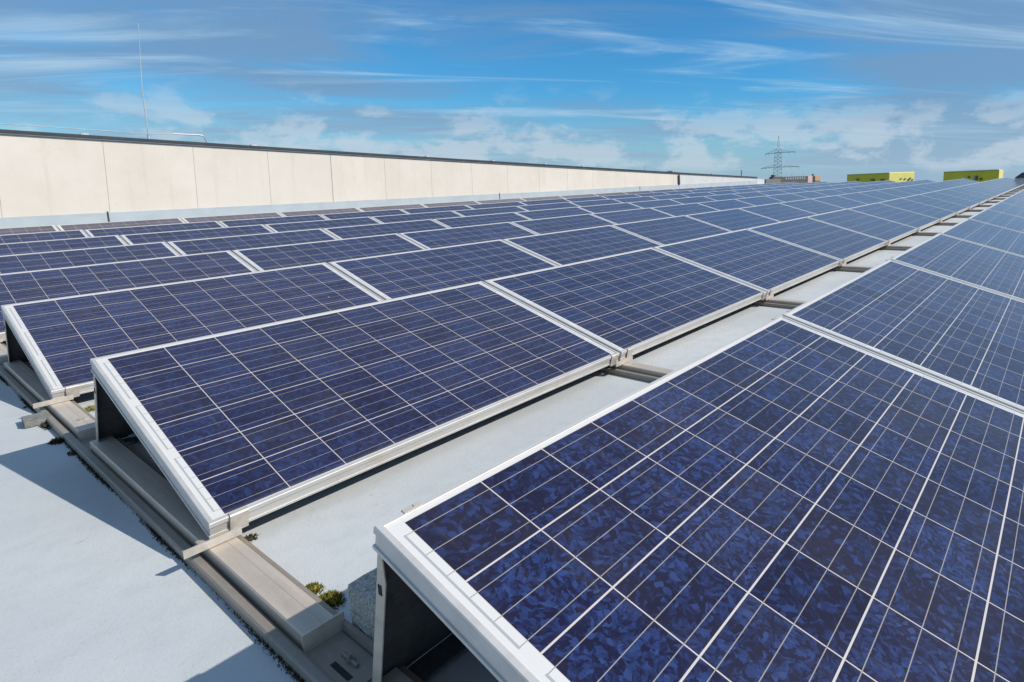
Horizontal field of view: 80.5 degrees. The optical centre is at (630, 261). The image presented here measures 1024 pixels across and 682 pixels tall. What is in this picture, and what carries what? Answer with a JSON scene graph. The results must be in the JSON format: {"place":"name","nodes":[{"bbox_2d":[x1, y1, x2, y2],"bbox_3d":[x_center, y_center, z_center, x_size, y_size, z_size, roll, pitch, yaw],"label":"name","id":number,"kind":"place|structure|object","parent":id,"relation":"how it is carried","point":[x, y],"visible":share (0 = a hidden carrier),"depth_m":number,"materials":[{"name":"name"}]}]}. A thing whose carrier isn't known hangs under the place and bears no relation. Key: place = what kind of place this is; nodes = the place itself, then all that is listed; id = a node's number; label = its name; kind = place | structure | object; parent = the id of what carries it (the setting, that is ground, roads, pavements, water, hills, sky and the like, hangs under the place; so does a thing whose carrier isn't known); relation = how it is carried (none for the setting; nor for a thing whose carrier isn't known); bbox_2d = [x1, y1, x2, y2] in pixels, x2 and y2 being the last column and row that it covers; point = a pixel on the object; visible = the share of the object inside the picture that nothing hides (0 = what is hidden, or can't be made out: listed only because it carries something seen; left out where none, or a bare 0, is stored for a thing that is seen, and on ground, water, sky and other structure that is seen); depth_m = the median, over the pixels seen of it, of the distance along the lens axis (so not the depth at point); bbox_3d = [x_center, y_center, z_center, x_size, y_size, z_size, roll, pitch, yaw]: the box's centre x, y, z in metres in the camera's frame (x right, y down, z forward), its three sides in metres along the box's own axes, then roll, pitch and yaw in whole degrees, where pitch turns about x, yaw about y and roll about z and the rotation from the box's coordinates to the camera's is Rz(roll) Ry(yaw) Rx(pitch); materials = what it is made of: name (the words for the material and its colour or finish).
{"place":"outdoors","nodes":[
{"label":"outdoors","id":0,"kind":"place"},
{"bbox_2d":[232,233,425,270],"bbox_3d":[-2.813,-0.014,5.849,1.109,0.354,1.665,4,10,36],"label":"solar panel","id":1,"kind":"object","parent":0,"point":[277,257],"visible":0.45,"depth_m":5.80,"materials":[{"name":"glass"}]},
{"bbox_2d":[0,186,1023,681],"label":"roof","id":2,"kind":"structure","parent":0,"point":[96,584],"depth_m":1.55,"materials":[{"name":"concrete"}]},
{"bbox_2d":[21,411,51,427],"bbox_3d":[-2.424,0.644,2.414,0.106,0.025,0.081,4,10,39],"label":"paver","id":3,"kind":"object","parent":2,"relation":"on","point":[36,419],"visible":0.91,"depth_m":2.39,"materials":[{"name":"concrete"}]},
{"bbox_2d":[0,342,423,681],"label":"mounting rail","id":4,"kind":"object","parent":2,"relation":"attached to","point":[290,652],"visible":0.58,"depth_m":1.38,"materials":[{"name":"metal"}]},
{"bbox_2d":[0,343,7,368],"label":"ballast tray","id":5,"kind":"object","parent":4,"relation":"on","point":[3,355],"visible":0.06,"depth_m":3.29,"materials":[{"name":"metal"}]},
{"bbox_2d":[0,225,59,234],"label":"solar panel","id":6,"kind":"object","parent":4,"relation":"on","point":[27,229],"visible":0.32,"depth_m":9.20,"materials":[{"name":"glass"}]},
{"bbox_2d":[0,229,88,243],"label":"solar panel","id":7,"kind":"object","parent":4,"relation":"on","point":[29,237],"visible":0.25,"depth_m":8.06,"materials":[{"name":"glass"}]},
{"bbox_2d":[4,360,95,451],"bbox_3d":[-2.603,0.603,2.655,1.775,0.048,0.084,4,10,36],"label":"ballast tray","id":8,"kind":"object","parent":4,"relation":"on","point":[74,420],"visible":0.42,"depth_m":2.46,"materials":[{"name":"concrete"}]},
{"bbox_2d":[1,262,383,408],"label":"solar panel","id":9,"kind":"object","parent":8,"relation":"on","point":[57,344],"visible":0.71,"depth_m":3.22,"materials":[{"name":"glass"}]},
{"bbox_2d":[0,235,127,255],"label":"solar panel","id":10,"kind":"object","parent":4,"relation":"on","point":[53,245],"visible":0.35,"depth_m":6.91,"materials":[{"name":"glass"}]},
{"bbox_2d":[0,242,179,273],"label":"solar panel","id":11,"kind":"object","parent":4,"relation":"on","point":[47,260],"visible":0.35,"depth_m":5.74,"materials":[{"name":"glass"}]},
{"bbox_2d":[0,250,256,341],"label":"solar panel","id":12,"kind":"object","parent":4,"relation":"on","point":[27,286],"visible":0.39,"depth_m":4.52,"materials":[{"name":"glass"}]},
{"bbox_2d":[0,376,304,681],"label":"moss fringe","id":13,"kind":"object","parent":4,"relation":"attached to","point":[174,553],"visible":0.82,"depth_m":1.55,"materials":[{"name":"plant"}]},
{"bbox_2d":[89,436,372,681],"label":"ballast tray","id":14,"kind":"object","parent":4,"relation":"on","point":[309,626],"visible":0.91,"depth_m":1.32,"materials":[{"name":"concrete"}]},
{"bbox_2d":[90,281,628,559],"bbox_3d":[-0.991,0.417,2.423,1.126,0.354,1.772,4,10,36],"label":"solar panel","id":15,"kind":"object","parent":14,"relation":"on","point":[236,431],"visible":0.97,"depth_m":2.08,"materials":[{"name":"glass"}]},
{"bbox_2d":[382,667,414,681],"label":"ballast tray","id":16,"kind":"object","parent":4,"relation":"on","point":[395,674],"visible":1,"depth_m":1.05,"materials":[{"name":"concrete"}]},
{"bbox_2d":[372,315,1023,681],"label":"solar panel","id":17,"kind":"object","parent":4,"relation":"on","point":[780,498],"visible":1,"depth_m":1.08,"materials":[{"name":"glass"}]},
{"bbox_2d":[305,581,324,595],"bbox_3d":[-0.724,0.746,1.351,0.068,0.023,0.048,4,10,36],"label":"moss tuft","id":18,"kind":"object","parent":2,"relation":"on","point":[313,587],"visible":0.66,"depth_m":1.35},
{"bbox_2d":[319,589,345,608],"bbox_3d":[-0.662,0.746,1.312,0.093,0.028,0.064,4,10,36],"label":"moss tuft","id":19,"kind":"object","parent":2,"relation":"on","point":[330,598],"visible":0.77,"depth_m":1.31,"materials":[{"name":"plant"}]},
{"bbox_2d":[350,609,373,640],"bbox_3d":[-0.451,0.725,1.284,0.121,0.053,0.263,4,10,36],"label":"concrete block","id":20,"kind":"object","parent":2,"relation":"on","point":[361,625],"depth_m":1.19,"materials":[{"name":"concrete"}]},
{"bbox_2d":[348,568,376,625],"bbox_3d":[-0.458,0.672,1.272,0.115,0.059,0.253,4,10,36],"label":"concrete block","id":21,"kind":"object","parent":2,"relation":"on","point":[362,592],"depth_m":1.19,"materials":[{"name":"concrete"}]},
{"bbox_2d":[0,129,757,227],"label":"concrete wall","id":22,"kind":"structure","parent":2,"relation":"on","point":[49,178],"depth_m":12.33,"materials":[{"name":"beige concrete"}]},
{"bbox_2d":[597,367,658,381],"bbox_3d":[-3.829,0.185,5.602,14.142,0.188,0.112,4,10,36],"label":"mounting rail","id":23,"kind":"object","parent":2,"relation":"attached to","point":[632,375],"depth_m":2.72,"materials":[{"name":"metal"}]},
{"bbox_2d":[56,218,185,230],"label":"solar panel","id":24,"kind":"object","parent":23,"relation":"on","point":[86,226],"visible":0.32,"depth_m":10.07,"materials":[{"name":"glass"}]},
{"bbox_2d":[84,221,224,236],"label":"solar panel","id":25,"kind":"object","parent":23,"relation":"on","point":[119,231],"visible":0.3,"depth_m":9.02,"materials":[{"name":"glass"}]},
{"bbox_2d":[120,224,273,244],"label":"solar panel","id":26,"kind":"object","parent":23,"relation":"on","point":[141,238],"visible":0.3,"depth_m":7.96,"materials":[{"name":"glass"}]},
{"bbox_2d":[167,228,337,254],"bbox_3d":[-4.224,-0.126,6.888,1.109,0.354,1.665,5,10,36],"label":"solar panel","id":27,"kind":"object","parent":23,"relation":"on","point":[197,246],"visible":0.32,"depth_m":6.89,"materials":[{"name":"glass"}]},
{"bbox_2d":[328,239,558,299],"bbox_3d":[-1.403,0.093,4.808,1.109,0.354,1.665,4,10,36],"label":"solar panel","id":28,"kind":"object","parent":23,"relation":"on","point":[391,276],"visible":0.52,"depth_m":4.68,"materials":[{"name":"glass"}]},
{"bbox_2d":[484,247,770,366],"bbox_3d":[0.009,0.196,3.755,1.126,0.354,1.772,4,10,36],"label":"solar panel","id":29,"kind":"object","parent":23,"relation":"on","point":[627,304],"visible":0.92,"depth_m":3.52,"materials":[{"name":"glass"}]},
{"bbox_2d":[607,361,673,377],"bbox_3d":[-0.263,0.479,2.990,1.610,0.042,0.083,4,10,36],"label":"ballast tray","id":30,"kind":"object","parent":23,"relation":"on","point":[646,369],"visible":0.11,"depth_m":2.72,"materials":[{"name":"concrete"}]},
{"bbox_2d":[782,259,1023,411],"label":"solar panel","id":31,"kind":"object","parent":23,"relation":"on","point":[967,336],"visible":0.82,"depth_m":2.47,"materials":[{"name":"glass"}]},
{"bbox_2d":[678,174,763,188],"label":"white parapet","id":32,"kind":"structure","parent":2,"relation":"on","point":[692,181],"depth_m":28.84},
{"bbox_2d":[749,301,797,308],"bbox_3d":[-2.829,-0.034,6.934,14.142,0.181,0.112,4,10,36],"label":"mounting rail","id":33,"kind":"object","parent":2,"relation":"attached to","point":[786,306],"depth_m":4.06,"materials":[{"name":"metal"}]},
{"bbox_2d":[181,212,283,222],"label":"solar panel","id":34,"kind":"object","parent":33,"relation":"on","point":[230,217],"visible":0.31,"depth_m":11.43,"materials":[{"name":"glass"}]},
{"bbox_2d":[218,214,327,226],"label":"solar panel","id":35,"kind":"object","parent":33,"relation":"on","point":[263,221],"visible":0.3,"depth_m":10.37,"materials":[{"name":"glass"}]},
{"bbox_2d":[264,217,380,231],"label":"solar panel","id":36,"kind":"object","parent":33,"relation":"on","point":[307,225],"visible":0.29,"depth_m":9.31,"materials":[{"name":"glass"}]},
{"bbox_2d":[323,219,448,238],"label":"solar panel","id":37,"kind":"object","parent":33,"relation":"on","point":[378,229],"visible":0.26,"depth_m":8.25,"materials":[{"name":"glass"}]},
{"bbox_2d":[398,222,537,248],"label":"solar panel","id":38,"kind":"object","parent":33,"relation":"on","point":[435,238],"visible":0.42,"depth_m":7.16,"materials":[{"name":"glass"}]},
{"bbox_2d":[502,225,660,265],"bbox_3d":[-0.404,-0.128,6.140,1.109,0.354,1.665,4,10,36],"label":"solar panel","id":39,"kind":"object","parent":33,"relation":"on","point":[567,247],"visible":0.54,"depth_m":6.04,"materials":[{"name":"glass"}]},
{"bbox_2d":[653,229,841,299],"bbox_3d":[1.008,-0.025,5.087,1.126,0.354,1.772,4,10,36],"label":"solar panel","id":40,"kind":"object","parent":33,"relation":"on","point":[770,265],"visible":0.87,"depth_m":4.90,"materials":[{"name":"glass"}]},
{"bbox_2d":[758,298,806,305],"bbox_3d":[0.737,0.258,4.322,1.610,0.041,0.083,4,10,36],"label":"ballast tray","id":41,"kind":"object","parent":33,"relation":"on","point":[786,301],"visible":0.13,"depth_m":4.05,"materials":[{"name":"metal"}]},
{"bbox_2d":[890,233,1023,300],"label":"solar panel","id":42,"kind":"object","parent":33,"relation":"on","point":[987,267],"visible":0.75,"depth_m":3.91,"materials":[{"name":"glass"}]},
{"bbox_2d":[830,268,866,272],"bbox_3d":[-1.830,-0.253,8.266,14.142,0.176,0.112,4,10,36],"label":"mounting rail","id":43,"kind":"object","parent":2,"relation":"attached to","point":[847,270],"depth_m":5.39,"materials":[{"name":"metal"}]},
{"bbox_2d":[278,207,361,215],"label":"solar panel","id":44,"kind":"object","parent":43,"relation":"on","point":[321,211],"visible":0.3,"depth_m":12.77,"materials":[{"name":"glass"}]},
{"bbox_2d":[320,209,407,219],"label":"solar panel","id":45,"kind":"object","parent":43,"relation":"on","point":[363,214],"visible":0.29,"depth_m":11.71,"materials":[{"name":"glass"}]},
{"bbox_2d":[371,211,462,222],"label":"solar panel","id":46,"kind":"object","parent":43,"relation":"on","point":[414,216],"visible":0.29,"depth_m":10.66,"materials":[{"name":"glass"}]},
{"bbox_2d":[432,212,530,227],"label":"solar panel","id":47,"kind":"object","parent":43,"relation":"on","point":[453,222],"visible":0.3,"depth_m":9.59,"materials":[{"name":"glass"}]},
{"bbox_2d":[511,214,614,233],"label":"solar panel","id":48,"kind":"object","parent":43,"relation":"on","point":[554,224],"visible":0.46,"depth_m":8.51,"materials":[{"name":"glass"}]},
{"bbox_2d":[612,215,730,244],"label":"solar panel","id":49,"kind":"object","parent":43,"relation":"on","point":[667,230],"visible":0.48,"depth_m":7.40,"materials":[{"name":"glass"}]},
{"bbox_2d":[747,217,887,265],"bbox_3d":[2.008,-0.247,6.419,1.126,0.354,1.772,4,10,36],"label":"solar panel","id":50,"kind":"object","parent":43,"relation":"on","point":[844,245],"visible":0.83,"depth_m":6.27,"materials":[{"name":"glass"}]},
{"bbox_2d":[940,218,1023,255],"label":"solar panel","id":51,"kind":"object","parent":43,"relation":"on","point":[992,236],"visible":0.73,"depth_m":5.31,"materials":[{"name":"glass"}]},
{"bbox_2d":[876,247,908,250],"bbox_3d":[-0.830,-0.472,9.598,14.142,0.170,0.112,4,10,36],"label":"mounting rail","id":52,"kind":"object","parent":2,"relation":"attached to","point":[901,249],"depth_m":6.72,"materials":[{"name":"metal"}]},
{"bbox_2d":[358,204,425,210],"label":"solar panel","id":53,"kind":"object","parent":52,"relation":"on","point":[391,207],"visible":0.28,"depth_m":14.11,"materials":[{"name":"glass"}]},
{"bbox_2d":[401,205,472,213],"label":"solar panel","id":54,"kind":"object","parent":52,"relation":"on","point":[436,209],"visible":0.3,"depth_m":13.07,"materials":[{"name":"glass"}]},
{"bbox_2d":[453,206,526,215],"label":"solar panel","id":55,"kind":"object","parent":52,"relation":"on","point":[484,211],"visible":0.3,"depth_m":12.00,"materials":[{"name":"glass"}]},
{"bbox_2d":[514,207,591,219],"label":"solar panel","id":56,"kind":"object","parent":52,"relation":"on","point":[548,213],"visible":0.29,"depth_m":10.93,"materials":[{"name":"glass"}]},
{"bbox_2d":[592,208,673,223],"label":"solar panel","id":57,"kind":"object","parent":52,"relation":"on","point":[628,216],"visible":0.43,"depth_m":9.85,"materials":[{"name":"glass"}]},
{"bbox_2d":[685,208,779,230],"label":"solar panel","id":58,"kind":"object","parent":52,"relation":"on","point":[735,219],"visible":0.52,"depth_m":8.75,"materials":[{"name":"glass"}]},
{"bbox_2d":[807,209,918,245],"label":"solar panel","id":59,"kind":"object","parent":52,"relation":"on","point":[889,231],"visible":0.82,"depth_m":7.62,"materials":[{"name":"glass"}]},
{"bbox_2d":[969,209,1023,231],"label":"solar panel","id":60,"kind":"object","parent":52,"relation":"on","point":[1004,220],"visible":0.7,"depth_m":6.70,"materials":[{"name":"glass"}]},
{"bbox_2d":[910,234,935,235],"bbox_3d":[0.170,-0.691,10.931,14.142,0.164,0.112,4,10,36],"label":"mounting rail","id":61,"kind":"object","parent":2,"relation":"attached to","point":[922,234],"depth_m":8.05,"materials":[{"name":"metal"}]},
{"bbox_2d":[422,201,479,206],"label":"solar panel","id":62,"kind":"object","parent":61,"relation":"on","point":[450,203],"visible":0.3,"depth_m":15.45,"materials":[{"name":"glass"}]},
{"bbox_2d":[466,201,525,208],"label":"solar panel","id":63,"kind":"object","parent":61,"relation":"on","point":[492,205],"visible":0.3,"depth_m":14.39,"materials":[{"name":"glass"}]},
{"bbox_2d":[518,202,580,210],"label":"solar panel","id":64,"kind":"object","parent":61,"relation":"on","point":[547,206],"visible":0.3,"depth_m":13.34,"materials":[{"name":"glass"}]},
{"bbox_2d":[579,202,641,212],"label":"solar panel","id":65,"kind":"object","parent":61,"relation":"on","point":[609,207],"visible":0.27,"depth_m":12.27,"materials":[{"name":"glass"}]},
{"bbox_2d":[651,203,719,215],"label":"solar panel","id":66,"kind":"object","parent":61,"relation":"on","point":[684,209],"visible":0.44,"depth_m":11.20,"materials":[{"name":"glass"}]},
{"bbox_2d":[739,203,816,221],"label":"solar panel","id":67,"kind":"object","parent":61,"relation":"on","point":[780,212],"visible":0.48,"depth_m":10.10,"materials":[{"name":"glass"}]},
{"bbox_2d":[848,203,940,231],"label":"solar panel","id":68,"kind":"object","parent":61,"relation":"on","point":[920,222],"visible":0.78,"depth_m":8.97,"materials":[{"name":"glass"}]},
{"bbox_2d":[987,202,1023,217],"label":"solar panel","id":69,"kind":"object","parent":61,"relation":"on","point":[1008,209],"visible":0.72,"depth_m":8.07,"materials":[{"name":"glass"}]},
{"bbox_2d":[933,224,955,225],"bbox_3d":[1.170,-0.910,12.263,14.142,0.159,0.112,4,10,36],"label":"mounting rail","id":70,"kind":"object","parent":2,"relation":"attached to","point":[945,224],"depth_m":9.37,"materials":[{"name":"metal"}]},
{"bbox_2d":[476,198,525,203],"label":"solar panel","id":71,"kind":"object","parent":70,"relation":"on","point":[498,200],"visible":0.28,"depth_m":16.79,"materials":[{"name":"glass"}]},
{"bbox_2d":[518,198,570,204],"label":"solar panel","id":72,"kind":"object","parent":70,"relation":"on","point":[535,202],"visible":0.29,"depth_m":15.71,"materials":[{"name":"glass"}]},
{"bbox_2d":[570,199,622,205],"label":"solar panel","id":73,"kind":"object","parent":70,"relation":"on","point":[595,202],"visible":0.28,"depth_m":14.67,"materials":[{"name":"glass"}]},
{"bbox_2d":[629,199,681,207],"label":"solar panel","id":74,"kind":"object","parent":70,"relation":"on","point":[655,203],"visible":0.3,"depth_m":13.61,"materials":[{"name":"glass"}]},
{"bbox_2d":[699,199,754,209],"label":"solar panel","id":75,"kind":"object","parent":70,"relation":"on","point":[726,204],"visible":0.41,"depth_m":12.55,"materials":[{"name":"glass"}]},
{"bbox_2d":[781,199,844,213],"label":"solar panel","id":76,"kind":"object","parent":70,"relation":"on","point":[814,206],"visible":0.45,"depth_m":11.44,"materials":[{"name":"glass"}]},
{"bbox_2d":[878,198,956,221],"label":"solar panel","id":77,"kind":"object","parent":70,"relation":"on","point":[941,214],"visible":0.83,"depth_m":10.31,"materials":[{"name":"glass"}]},
{"bbox_2d":[1000,197,1023,206],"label":"solar panel","id":78,"kind":"object","parent":70,"relation":"on","point":[1015,201],"visible":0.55,"depth_m":9.43,"materials":[{"name":"glass"}]},
{"bbox_2d":[949,216,970,217],"bbox_3d":[2.169,-1.129,13.595,14.142,0.153,0.112,4,10,36],"label":"mounting rail","id":79,"kind":"object","parent":2,"relation":"attached to","point":[960,217],"depth_m":10.71,"materials":[{"name":"metal"}]},
{"bbox_2d":[564,196,607,201],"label":"solar panel","id":80,"kind":"object","parent":79,"relation":"on","point":[586,198],"visible":0.3,"depth_m":17.07,"materials":[{"name":"glass"}]},
{"bbox_2d":[614,196,658,202],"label":"solar panel","id":81,"kind":"object","parent":79,"relation":"on","point":[636,199],"visible":0.3,"depth_m":16.02,"materials":[{"name":"glass"}]},
{"bbox_2d":[670,196,716,203],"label":"solar panel","id":82,"kind":"object","parent":79,"relation":"on","point":[698,199],"visible":0.29,"depth_m":14.95,"materials":[{"name":"glass"}]},
{"bbox_2d":[736,196,783,205],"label":"solar panel","id":83,"kind":"object","parent":79,"relation":"on","point":[760,200],"visible":0.41,"depth_m":13.88,"materials":[{"name":"glass"}]},
{"bbox_2d":[812,195,866,208],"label":"solar panel","id":84,"kind":"object","parent":79,"relation":"on","point":[842,202],"visible":0.44,"depth_m":12.78,"materials":[{"name":"glass"}]},
{"bbox_2d":[903,194,969,214],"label":"solar panel","id":85,"kind":"object","parent":79,"relation":"on","point":[939,203],"visible":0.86,"depth_m":11.67,"materials":[{"name":"glass"}]},
{"bbox_3d":[3.169,-1.347,14.928,14.142,0.147,0.112,4,10,36],"label":"mounting rail","id":86,"kind":"object","parent":2,"relation":"on","visible":0},
{"bbox_2d":[650,194,687,199],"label":"solar panel","id":87,"kind":"object","parent":86,"relation":"on","point":[671,196],"visible":0.31,"depth_m":17.36,"materials":[{"name":"glass"}]},
{"bbox_2d":[704,194,744,200],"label":"solar panel","id":88,"kind":"object","parent":86,"relation":"on","point":[724,197],"visible":0.3,"depth_m":16.30,"materials":[{"name":"glass"}]},
{"bbox_2d":[767,193,808,201],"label":"solar panel","id":89,"kind":"object","parent":86,"relation":"on","point":[787,197],"visible":0.42,"depth_m":15.21,"materials":[{"name":"glass"}]},
{"bbox_2d":[837,193,887,203],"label":"solar panel","id":90,"kind":"object","parent":86,"relation":"on","point":[864,198],"visible":0.44,"depth_m":14.13,"materials":[{"name":"glass"}]},
{"bbox_2d":[920,191,979,208],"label":"solar panel","id":91,"kind":"object","parent":86,"relation":"on","point":[954,199],"visible":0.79,"depth_m":13.01,"materials":[{"name":"glass"}]},
{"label":"mounting rail","id":92,"kind":"object","parent":2,"relation":"on","visible":0},
{"bbox_2d":[792,191,828,198],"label":"solar panel","id":93,"kind":"object","parent":92,"relation":"on","point":[810,194],"visible":0.43,"depth_m":16.57,"materials":[{"name":"glass"}]},
{"bbox_2d":[857,190,902,199],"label":"solar panel","id":94,"kind":"object","parent":92,"relation":"on","point":[879,194],"visible":0.43,"depth_m":15.46,"materials":[{"name":"glass"}]},
{"bbox_2d":[934,189,987,204],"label":"solar panel","id":95,"kind":"object","parent":92,"relation":"on","point":[981,200],"visible":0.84,"depth_m":14.33,"materials":[{"name":"glass"}]},
{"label":"mounting rail","id":96,"kind":"object","parent":2,"relation":"on","visible":0},
{"bbox_2d":[876,188,914,196],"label":"solar panel","id":97,"kind":"object","parent":96,"relation":"on","point":[896,192],"visible":0.44,"depth_m":16.81,"materials":[{"name":"glass"}]},
{"bbox_2d":[948,187,995,200],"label":"solar panel","id":98,"kind":"object","parent":96,"relation":"on","point":[975,193],"visible":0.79,"depth_m":15.69,"materials":[{"name":"glass"}]},
{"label":"mounting rail","id":99,"kind":"object","parent":2,"relation":"on","visible":0},
{"bbox_2d":[958,185,1000,197],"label":"solar panel","id":100,"kind":"object","parent":99,"relation":"on","point":[996,194],"visible":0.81,"depth_m":17.02,"materials":[{"name":"glass"}]},
{"bbox_2d":[0,0,1023,182],"label":"sky","id":101,"kind":"structure","parent":0,"point":[928,89],"materials":[{"name":"blue"}]},
{"bbox_2d":[769,174,804,182],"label":"office building","id":102,"kind":"structure","parent":0,"point":[799,179],"depth_m":296.16,"materials":[{"name":"metal"}]},
{"bbox_2d":[847,172,913,182],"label":"yellow building","id":103,"kind":"structure","parent":0,"point":[892,176],"depth_m":140.66,"materials":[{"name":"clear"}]},
{"bbox_2d":[943,169,1002,181],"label":"yellow building","id":104,"kind":"structure","parent":0,"point":[981,175],"depth_m":108.12,"materials":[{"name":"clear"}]},
{"bbox_3d":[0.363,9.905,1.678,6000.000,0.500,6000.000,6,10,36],"label":"ground","id":105,"kind":"structure","parent":0,"visible":0},
{"bbox_2d":[761,136,798,176],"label":"power pylon","id":106,"kind":"object","parent":105,"relation":"on","point":[779,153],"visible":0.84,"depth_m":400.92,"materials":[{"name":"metal"}]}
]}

